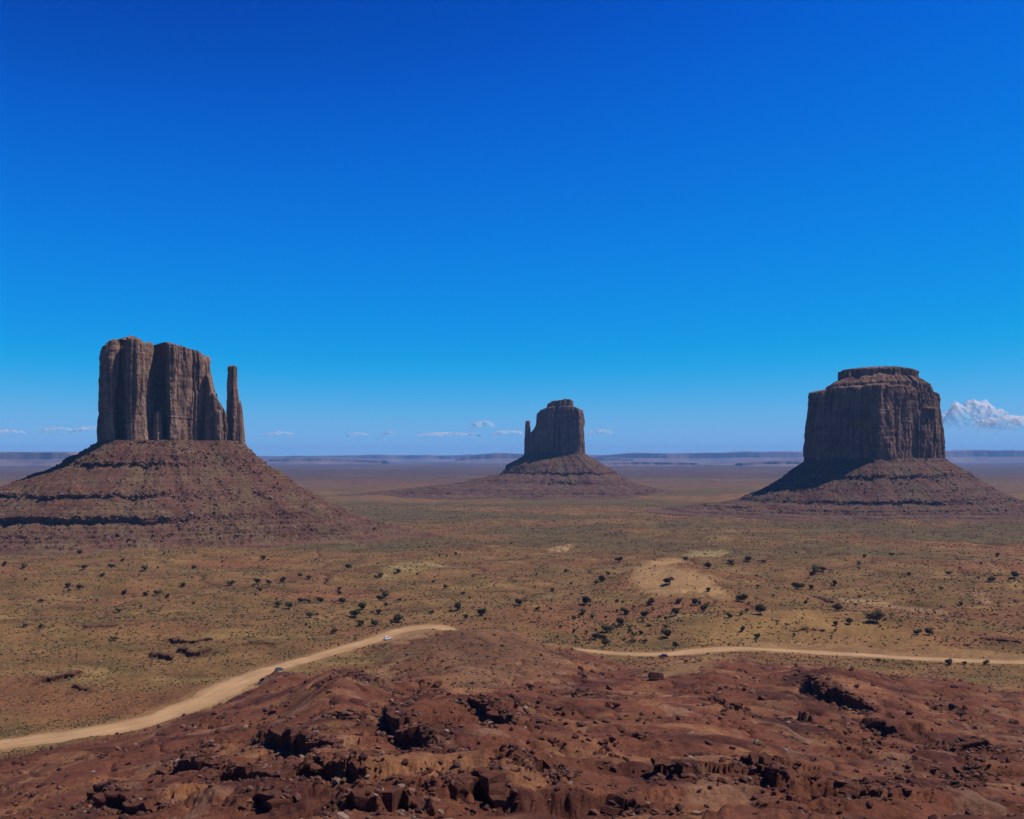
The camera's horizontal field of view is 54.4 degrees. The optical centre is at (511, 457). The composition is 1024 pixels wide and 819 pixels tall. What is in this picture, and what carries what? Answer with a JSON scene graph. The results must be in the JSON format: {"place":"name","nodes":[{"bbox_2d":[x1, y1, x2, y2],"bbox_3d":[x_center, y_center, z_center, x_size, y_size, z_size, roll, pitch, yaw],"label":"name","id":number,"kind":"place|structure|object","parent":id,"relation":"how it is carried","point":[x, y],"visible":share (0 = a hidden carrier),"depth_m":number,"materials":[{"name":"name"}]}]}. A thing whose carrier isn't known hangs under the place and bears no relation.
{"place":"outdoors","nodes":[
{"label":"outdoors","id":0,"kind":"place"},
{"bbox_2d":[258,454,593,461],"bbox_3d":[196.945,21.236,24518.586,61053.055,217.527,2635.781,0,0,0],"label":"hills","id":1,"kind":"structure","parent":0,"point":[419,458],"depth_m":24174.10,"materials":[{"name":"stone"}]},
{"bbox_2d":[0,462,1023,818],"bbox_3d":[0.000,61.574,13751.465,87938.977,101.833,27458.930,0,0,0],"label":"ground","id":2,"kind":"structure","parent":0,"point":[336,484],"depth_m":511.17,"materials":[{"name":"soil"}]},
{"bbox_2d":[0,452,78,465],"bbox_3d":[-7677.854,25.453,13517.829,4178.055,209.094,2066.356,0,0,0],"label":"mesa","id":3,"kind":"structure","parent":2,"relation":"on","point":[30,458],"depth_m":13229.40,"materials":[{"name":"stone"}]},
{"bbox_2d":[33,670,85,684],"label":"rock ledge","id":4,"kind":"object","parent":2,"relation":"on","point":[53,678],"visible":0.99,"depth_m":471.42,"materials":[{"name":"brown stone"}]},
{"bbox_2d":[72,684,93,690],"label":"rock ledge","id":5,"kind":"object","parent":2,"relation":"on","point":[77,686],"visible":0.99,"depth_m":454.49,"materials":[{"name":"brown stone"}]},
{"bbox_2d":[83,624,117,626],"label":"rock ledge","id":6,"kind":"object","parent":2,"relation":"on","point":[100,626],"visible":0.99,"depth_m":592.86,"materials":[{"name":"brown stone"}]},
{"bbox_2d":[86,782,159,814],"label":"rock ledge","id":7,"kind":"object","parent":2,"relation":"on","point":[97,795],"visible":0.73,"depth_m":176.30,"materials":[{"name":"brown stone"}]},
{"bbox_2d":[146,652,176,660],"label":"rock ledge","id":8,"kind":"object","parent":2,"relation":"on","point":[168,656],"visible":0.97,"depth_m":522.51,"materials":[{"name":"brown stone"}]},
{"bbox_2d":[153,757,222,774],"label":"rock ledge","id":9,"kind":"object","parent":2,"relation":"on","point":[183,763],"visible":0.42,"depth_m":233.67,"materials":[{"name":"brown stone"}]},
{"bbox_2d":[163,638,212,643],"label":"rock ledge","id":10,"kind":"object","parent":2,"relation":"on","point":[184,641],"visible":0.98,"depth_m":562.21,"materials":[{"name":"brown stone"}]},
{"bbox_2d":[180,751,209,770],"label":"rock ledge","id":11,"kind":"object","parent":2,"relation":"on","point":[197,762],"visible":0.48,"depth_m":227.31,"materials":[{"name":"brown stone"}]},
{"bbox_2d":[178,648,212,656],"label":"rock ledge","id":12,"kind":"object","parent":2,"relation":"on","point":[194,653],"visible":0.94,"depth_m":528.12,"materials":[{"name":"brown stone"}]},
{"bbox_2d":[0,335,438,558],"bbox_3d":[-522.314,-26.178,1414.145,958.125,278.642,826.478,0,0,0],"label":"butte","id":13,"kind":"object","parent":2,"relation":"on","point":[169,459],"visible":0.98,"depth_m":1302.76,"materials":[{"name":"red stone"}]},
{"bbox_2d":[203,764,290,781],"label":"rock ledge","id":14,"kind":"object","parent":2,"relation":"on","point":[232,773],"visible":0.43,"depth_m":192.40,"materials":[{"name":"brown stone"}]},
{"bbox_2d":[227,783,290,811],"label":"rock ledge","id":15,"kind":"object","parent":2,"relation":"on","point":[271,799],"visible":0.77,"depth_m":154.80,"materials":[{"name":"brown stone"}]},
{"bbox_2d":[285,602,293,608],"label":"juniper bush","id":16,"kind":"object","parent":2,"relation":"on","point":[289,604],"visible":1,"depth_m":679.69,"materials":[{"name":"green plant"}]},
{"bbox_2d":[258,725,343,754],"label":"rock ledge","id":17,"kind":"object","parent":2,"relation":"on","point":[281,736],"visible":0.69,"depth_m":235.42,"materials":[{"name":"brown stone"}]},
{"bbox_2d":[262,457,388,463],"bbox_3d":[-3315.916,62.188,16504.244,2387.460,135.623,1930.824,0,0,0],"label":"mesa","id":18,"kind":"structure","parent":2,"relation":"on","point":[314,460],"depth_m":16225.37,"materials":[{"name":"stone"}]},
{"bbox_2d":[292,757,377,785],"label":"rock ledge","id":19,"kind":"object","parent":2,"relation":"on","point":[315,768],"visible":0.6,"depth_m":163.94,"materials":[{"name":"brown stone"}]},
{"bbox_2d":[338,597,345,603],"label":"juniper bush","id":20,"kind":"object","parent":2,"relation":"on","point":[342,599],"visible":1,"depth_m":695.61,"materials":[{"name":"green plant"}]},
{"bbox_2d":[320,787,377,817],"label":"rock ledge","id":21,"kind":"object","parent":2,"relation":"on","point":[362,800],"visible":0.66,"depth_m":141.09,"materials":[{"name":"brown stone"}]},
{"bbox_2d":[331,713,370,719],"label":"rock ledge","id":22,"kind":"object","parent":2,"relation":"on","point":[349,717],"visible":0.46,"depth_m":257.45,"materials":[{"name":"brown stone"}]},
{"bbox_2d":[349,609,359,616],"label":"juniper bush","id":23,"kind":"object","parent":2,"relation":"on","point":[356,612],"visible":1,"depth_m":647.59,"materials":[{"name":"green plant"}]},
{"bbox_2d":[329,669,388,686],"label":"rock ledge","id":24,"kind":"object","parent":2,"relation":"on","point":[354,674],"visible":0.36,"depth_m":380.32,"materials":[{"name":"brown stone"}]},
{"bbox_2d":[357,620,363,625],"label":"juniper bush","id":25,"kind":"object","parent":2,"relation":"on","point":[360,622],"visible":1,"depth_m":618.82,"materials":[{"name":"green plant"}]},
{"bbox_2d":[358,603,365,609],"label":"juniper bush","id":26,"kind":"object","parent":2,"relation":"on","point":[362,605],"visible":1,"depth_m":675.67,"materials":[{"name":"green plant"}]},
{"bbox_2d":[370,620,378,625],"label":"juniper bush","id":27,"kind":"object","parent":2,"relation":"on","point":[374,622],"visible":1,"depth_m":618.88,"materials":[{"name":"green plant"}]},
{"bbox_2d":[381,591,389,596],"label":"juniper bush","id":28,"kind":"object","parent":2,"relation":"on","point":[385,593],"visible":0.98,"depth_m":740.18,"materials":[{"name":"green plant"}]},
{"bbox_2d":[393,614,403,622],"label":"juniper bush","id":29,"kind":"object","parent":2,"relation":"on","point":[397,617],"visible":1,"depth_m":632.19,"materials":[{"name":"green plant"}]},
{"bbox_2d":[402,758,408,764],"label":"boulder","id":30,"kind":"object","parent":2,"relation":"on","point":[405,761],"visible":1,"depth_m":159.21,"materials":[{"name":"brown stone"}]},
{"bbox_2d":[382,785,447,818],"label":"rock ledge","id":31,"kind":"object","parent":2,"relation":"on","point":[396,797],"visible":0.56,"depth_m":143.11,"materials":[{"name":"brown stone"}]},
{"bbox_2d":[384,701,454,747],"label":"rock ledge","id":32,"kind":"object","parent":2,"relation":"on","point":[412,733],"visible":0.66,"depth_m":223.04,"materials":[{"name":"brown stone"}]},
{"bbox_2d":[423,798,434,814],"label":"boulder","id":33,"kind":"object","parent":2,"relation":"on","point":[429,807],"visible":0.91,"depth_m":137.95,"materials":[{"name":"brown stone"}]},
{"bbox_2d":[428,786,436,791],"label":"boulder","id":34,"kind":"object","parent":2,"relation":"on","point":[432,789],"visible":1,"depth_m":146.82,"materials":[{"name":"brown stone"}]},
{"bbox_2d":[430,775,437,782],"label":"boulder","id":35,"kind":"object","parent":2,"relation":"on","point":[433,779],"visible":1,"depth_m":147.62,"materials":[{"name":"brown stone"}]},
{"bbox_2d":[433,680,443,687],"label":"boulder","id":36,"kind":"object","parent":2,"relation":"on","point":[437,683],"visible":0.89,"depth_m":352.33,"materials":[{"name":"brown stone"}]},
{"bbox_2d":[431,749,473,752],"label":"rock ledge","id":37,"kind":"object","parent":2,"relation":"on","point":[451,750],"visible":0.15,"depth_m":176.89,"materials":[{"name":"brown stone"}]},
{"bbox_2d":[454,602,460,609],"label":"juniper bush","id":38,"kind":"object","parent":2,"relation":"on","point":[457,605],"visible":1,"depth_m":677.80,"materials":[{"name":"green plant"}]},
{"bbox_2d":[446,767,510,808],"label":"rock ledge","id":39,"kind":"object","parent":2,"relation":"on","point":[491,784],"visible":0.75,"depth_m":149.15,"materials":[{"name":"brown stone"}]},
{"bbox_2d":[477,608,486,615],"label":"juniper bush","id":40,"kind":"object","parent":2,"relation":"on","point":[481,612],"visible":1,"depth_m":654.82,"materials":[{"name":"green plant"}]},
{"bbox_2d":[453,694,523,726],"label":"rock ledge","id":41,"kind":"object","parent":2,"relation":"on","point":[490,712],"visible":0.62,"depth_m":245.85,"materials":[{"name":"brown stone"}]},
{"bbox_2d":[339,399,679,500],"bbox_3d":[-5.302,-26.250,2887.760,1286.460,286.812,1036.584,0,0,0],"label":"butte","id":42,"kind":"object","parent":2,"relation":"on","point":[555,461],"visible":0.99,"depth_m":2798.37,"materials":[{"name":"stone"}]},
{"bbox_2d":[0,503,1023,759],"bbox_3d":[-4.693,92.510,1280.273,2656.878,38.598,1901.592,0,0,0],"label":"scrub","id":43,"kind":"object","parent":2,"relation":"on","point":[424,611],"visible":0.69,"depth_m":689.00,"materials":[{"name":"green plant"}]},
{"bbox_2d":[0,631,1023,818],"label":"scattered stones","id":44,"kind":"object","parent":2,"relation":"on","point":[753,770],"visible":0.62,"depth_m":216.82,"materials":[{"name":"brown stone"}]},
{"bbox_2d":[515,598,522,604],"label":"juniper bush","id":45,"kind":"object","parent":2,"relation":"on","point":[518,601],"visible":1,"depth_m":698.18,"materials":[{"name":"green plant"}]},
{"bbox_2d":[455,453,633,462],"bbox_3d":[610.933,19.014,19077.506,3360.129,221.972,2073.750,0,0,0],"label":"mesa","id":46,"kind":"structure","parent":2,"relation":"on","point":[496,458],"depth_m":18746.66,"materials":[{"name":"stone"}]},
{"bbox_2d":[516,755,580,783],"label":"rock ledge","id":47,"kind":"object","parent":2,"relation":"on","point":[540,764],"visible":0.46,"depth_m":163.47,"materials":[{"name":"brown stone"}]},
{"bbox_2d":[561,692,610,695],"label":"rock ledge","id":48,"kind":"object","parent":2,"relation":"on","point":[571,693],"visible":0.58,"depth_m":341.11,"materials":[{"name":"brown stone"}]},
{"bbox_2d":[582,596,591,604],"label":"juniper bush","id":49,"kind":"object","parent":2,"relation":"on","point":[585,599],"visible":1,"depth_m":702.03,"materials":[{"name":"green plant"}]},
{"bbox_2d":[592,633,599,639],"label":"juniper bush","id":50,"kind":"object","parent":2,"relation":"on","point":[596,635],"visible":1,"depth_m":584.09,"materials":[{"name":"green plant"}]},
{"bbox_2d":[598,575,605,581],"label":"juniper bush","id":51,"kind":"object","parent":2,"relation":"on","point":[601,578],"visible":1,"depth_m":846.66,"materials":[{"name":"green plant"}]},
{"bbox_2d":[602,638,610,645],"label":"juniper bush","id":52,"kind":"object","parent":2,"relation":"on","point":[605,641],"visible":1,"depth_m":558.82,"materials":[{"name":"green plant"}]},
{"bbox_2d":[601,624,612,629],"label":"juniper bush","id":53,"kind":"object","parent":2,"relation":"on","point":[604,627],"visible":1,"depth_m":612.86,"materials":[{"name":"green plant"}]},
{"bbox_2d":[605,701,611,707],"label":"boulder","id":54,"kind":"object","parent":2,"relation":"on","point":[608,704],"visible":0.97,"depth_m":269.99,"materials":[{"name":"brown stone"}]},
{"bbox_2d":[604,746,612,751],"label":"boulder","id":55,"kind":"object","parent":2,"relation":"on","point":[609,749],"visible":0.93,"depth_m":205.15,"materials":[{"name":"brown stone"}]},
{"bbox_2d":[612,701,620,705],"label":"boulder","id":56,"kind":"object","parent":2,"relation":"on","point":[615,703],"visible":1,"depth_m":274.94,"materials":[{"name":"brown stone"}]},
{"bbox_2d":[616,617,624,623],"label":"juniper bush","id":57,"kind":"object","parent":2,"relation":"on","point":[620,620],"visible":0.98,"depth_m":633.86,"materials":[{"name":"green plant"}]},
{"bbox_2d":[617,726,624,732],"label":"boulder","id":58,"kind":"object","parent":2,"relation":"on","point":[621,729],"visible":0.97,"depth_m":231.70,"materials":[{"name":"brown stone"}]},
{"bbox_2d":[620,607,629,614],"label":"juniper bush","id":59,"kind":"object","parent":2,"relation":"on","point":[625,610],"visible":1,"depth_m":681.72,"materials":[{"name":"green plant"}]},
{"bbox_2d":[598,792,655,815],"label":"rock ledge","id":60,"kind":"object","parent":2,"relation":"on","point":[625,801],"visible":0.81,"depth_m":145.69,"materials":[{"name":"brown stone"}]},
{"bbox_2d":[631,731,641,736],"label":"boulder","id":61,"kind":"object","parent":2,"relation":"on","point":[636,734],"visible":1,"depth_m":219.08,"materials":[{"name":"brown stone"}]},
{"bbox_2d":[640,610,648,617],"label":"juniper bush","id":62,"kind":"object","parent":2,"relation":"on","point":[645,613],"visible":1,"depth_m":659.09,"materials":[{"name":"green plant"}]},
{"bbox_2d":[601,462,697,465],"bbox_3d":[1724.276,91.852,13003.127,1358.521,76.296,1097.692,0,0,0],"label":"mesa","id":63,"kind":"structure","parent":2,"relation":"on","point":[646,463],"depth_m":12875.76,"materials":[{"name":"stone"}]},
{"bbox_2d":[648,598,654,604],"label":"juniper bush","id":64,"kind":"object","parent":2,"relation":"on","point":[651,600],"visible":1,"depth_m":718.73,"materials":[{"name":"green plant"}]},
{"bbox_2d":[648,672,663,680],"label":"boulder","id":65,"kind":"object","parent":2,"relation":"on","point":[656,676],"visible":1,"depth_m":385.00,"materials":[{"name":"brown stone"}]},
{"bbox_2d":[663,629,671,637],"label":"juniper bush","id":66,"kind":"object","parent":2,"relation":"on","point":[667,632],"visible":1,"depth_m":578.75,"materials":[{"name":"green plant"}]},
{"bbox_2d":[662,576,674,582],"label":"juniper bush","id":67,"kind":"object","parent":2,"relation":"on","point":[668,579],"visible":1,"depth_m":790.66,"materials":[{"name":"green plant"}]},
{"bbox_2d":[651,757,693,774],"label":"rock ledge","id":68,"kind":"object","parent":2,"relation":"on","point":[665,762],"visible":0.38,"depth_m":168.90,"materials":[{"name":"brown stone"}]},
{"bbox_2d":[672,608,679,615],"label":"juniper bush","id":69,"kind":"object","parent":2,"relation":"on","point":[675,610],"visible":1,"depth_m":646.95,"materials":[{"name":"green plant"}]},
{"bbox_2d":[692,598,700,603],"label":"juniper bush","id":70,"kind":"object","parent":2,"relation":"on","point":[694,600],"visible":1,"depth_m":699.53,"materials":[{"name":"green plant"}]},
{"bbox_2d":[700,603,708,610],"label":"juniper bush","id":71,"kind":"object","parent":2,"relation":"on","point":[704,606],"visible":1,"depth_m":675.83,"materials":[{"name":"green plant"}]},
{"bbox_2d":[704,562,711,568],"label":"juniper bush","id":72,"kind":"object","parent":2,"relation":"on","point":[708,564],"visible":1,"depth_m":827.87,"materials":[{"name":"green plant"}]},
{"bbox_2d":[710,698,742,709],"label":"rock ledge","id":73,"kind":"object","parent":2,"relation":"on","point":[739,705],"visible":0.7,"depth_m":326.68,"materials":[{"name":"brown stone"}]},
{"bbox_2d":[735,594,747,601],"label":"juniper bush","id":74,"kind":"object","parent":2,"relation":"on","point":[742,597],"visible":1,"depth_m":716.28,"materials":[{"name":"green plant"}]},
{"bbox_2d":[752,793,763,798],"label":"boulder","id":75,"kind":"object","parent":2,"relation":"on","point":[756,795],"visible":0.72,"depth_m":154.12,"materials":[{"name":"brown stone"}]},
{"bbox_2d":[754,604,766,613],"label":"juniper bush","id":76,"kind":"object","parent":2,"relation":"on","point":[760,607],"visible":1,"depth_m":633.21,"materials":[{"name":"green plant"}]},
{"bbox_2d":[757,695,767,699],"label":"boulder","id":77,"kind":"object","parent":2,"relation":"on","point":[761,697],"visible":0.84,"depth_m":342.81,"materials":[{"name":"stone"}]},
{"bbox_2d":[740,753,794,790],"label":"rock ledge","id":78,"kind":"object","parent":2,"relation":"on","point":[752,758],"visible":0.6,"depth_m":167.56,"materials":[{"name":"brown stone"}]},
{"bbox_2d":[734,461,802,465],"bbox_3d":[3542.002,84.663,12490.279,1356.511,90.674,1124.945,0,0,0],"label":"mesa","id":79,"kind":"structure","parent":2,"relation":"on","point":[775,463],"depth_m":12357.27,"materials":[{"name":"stone"}]},
{"bbox_2d":[770,764,779,770],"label":"boulder","id":80,"kind":"object","parent":2,"relation":"on","point":[773,767],"visible":1,"depth_m":157.92,"materials":[{"name":"brown stone"}]},
{"bbox_2d":[786,794,792,800],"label":"boulder","id":81,"kind":"object","parent":2,"relation":"on","point":[789,798],"visible":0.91,"depth_m":148.73,"materials":[{"name":"brown stone"}]},
{"bbox_2d":[791,582,804,589],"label":"juniper bush","id":82,"kind":"object","parent":2,"relation":"on","point":[797,585],"visible":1,"depth_m":769.73,"materials":[{"name":"green plant"}]},
{"bbox_2d":[789,628,825,631],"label":"rock ledge","id":83,"kind":"object","parent":2,"relation":"on","point":[809,629],"visible":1,"depth_m":593.53,"materials":[{"name":"brown stone"}]},
{"bbox_2d":[594,450,1023,462],"bbox_3d":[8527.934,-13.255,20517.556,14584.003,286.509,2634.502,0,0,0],"label":"mesa","id":84,"kind":"structure","parent":2,"relation":"on","point":[984,456],"depth_m":20142.38,"materials":[{"name":"stone"}]},
{"bbox_2d":[812,565,819,573],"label":"juniper bush","id":85,"kind":"object","parent":2,"relation":"on","point":[815,568],"visible":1,"depth_m":893.61,"materials":[{"name":"green plant"}]},
{"bbox_2d":[644,366,1023,522],"bbox_3d":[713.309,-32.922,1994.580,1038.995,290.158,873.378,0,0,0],"label":"butte","id":86,"kind":"object","parent":2,"relation":"on","point":[874,446],"visible":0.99,"depth_m":1873.13,"materials":[{"name":"stone"}]},
{"bbox_2d":[831,604,842,610],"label":"juniper bush","id":87,"kind":"object","parent":2,"relation":"on","point":[838,606],"visible":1,"depth_m":635.32,"materials":[{"name":"green plant"}]},
{"bbox_2d":[806,673,886,711],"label":"rock ledge","id":88,"kind":"object","parent":2,"relation":"on","point":[853,701],"visible":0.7,"depth_m":337.26,"materials":[{"name":"brown stone"}]},
{"bbox_2d":[838,783,901,798],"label":"rock ledge","id":89,"kind":"object","parent":2,"relation":"on","point":[855,791],"visible":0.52,"depth_m":156.00,"materials":[{"name":"brown stone"}]},
{"bbox_2d":[864,611,884,622],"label":"juniper bush","id":90,"kind":"object","parent":2,"relation":"on","point":[875,615],"visible":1,"depth_m":606.56,"materials":[{"name":"green plant"}]},
{"bbox_2d":[860,719,906,735],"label":"rock ledge","id":91,"kind":"object","parent":2,"relation":"on","point":[889,726],"visible":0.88,"depth_m":279.88,"materials":[{"name":"brown stone"}]},
{"bbox_2d":[905,789,912,793],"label":"boulder","id":92,"kind":"object","parent":2,"relation":"on","point":[908,791],"visible":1,"depth_m":155.13,"materials":[{"name":"brown stone"}]},
{"bbox_2d":[913,629,921,633],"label":"juniper bush","id":93,"kind":"object","parent":2,"relation":"on","point":[917,631],"visible":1,"depth_m":584.69,"materials":[{"name":"green plant"}]},
{"bbox_2d":[925,628,933,634],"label":"juniper bush","id":94,"kind":"object","parent":2,"relation":"on","point":[928,630],"visible":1,"depth_m":584.03,"materials":[{"name":"green plant"}]},
{"bbox_2d":[944,658,952,663],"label":"juniper bush","id":95,"kind":"object","parent":2,"relation":"on","point":[948,661],"visible":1,"depth_m":501.05,"materials":[{"name":"green plant"}]},
{"bbox_2d":[922,738,991,752],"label":"rock ledge","id":96,"kind":"object","parent":2,"relation":"on","point":[978,742],"visible":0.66,"depth_m":263.76,"materials":[{"name":"brown stone"}]},
{"bbox_2d":[939,763,995,777],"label":"rock ledge","id":97,"kind":"object","parent":2,"relation":"on","point":[944,767],"visible":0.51,"depth_m":221.91,"materials":[{"name":"brown stone"}]},
{"bbox_2d":[980,638,1018,641],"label":"rock ledge","id":98,"kind":"object","parent":2,"relation":"on","point":[1000,639],"visible":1,"depth_m":569.97,"materials":[{"name":"brown stone"}]},
{"bbox_2d":[1009,718,1018,724],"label":"boulder","id":99,"kind":"object","parent":2,"relation":"on","point":[1013,721],"visible":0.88,"depth_m":336.80,"materials":[{"name":"brown stone"}]},
{"bbox_2d":[1011,571,1019,578],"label":"juniper bush","id":100,"kind":"object","parent":2,"relation":"on","point":[1015,573],"visible":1,"depth_m":805.45,"materials":[{"name":"green plant"}]},
{"bbox_2d":[0,625,1023,749],"bbox_3d":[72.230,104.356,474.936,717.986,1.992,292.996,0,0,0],"label":"dirt road","id":101,"kind":"structure","parent":0,"point":[214,694],"depth_m":464.46,"materials":[{"name":"beige soil"}]},
{"bbox_2d":[0,0,1023,455],"label":"sky","id":102,"kind":"structure","parent":0,"point":[418,223],"materials":[{"name":"blue"}]},
{"bbox_2d":[942,399,1007,422],"bbox_3d":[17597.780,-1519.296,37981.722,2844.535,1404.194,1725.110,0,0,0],"label":"cloud","id":103,"kind":"structure","parent":0,"point":[983,406],"depth_m":37904.57,"materials":[{"name":"white"}]},
{"bbox_2d":[976,415,1023,427],"bbox_3d":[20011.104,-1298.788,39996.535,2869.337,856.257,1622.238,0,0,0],"label":"cloud","id":104,"kind":"structure","parent":0,"point":[1013,418],"depth_m":39855.45,"materials":[{"name":"white"}]}
]}

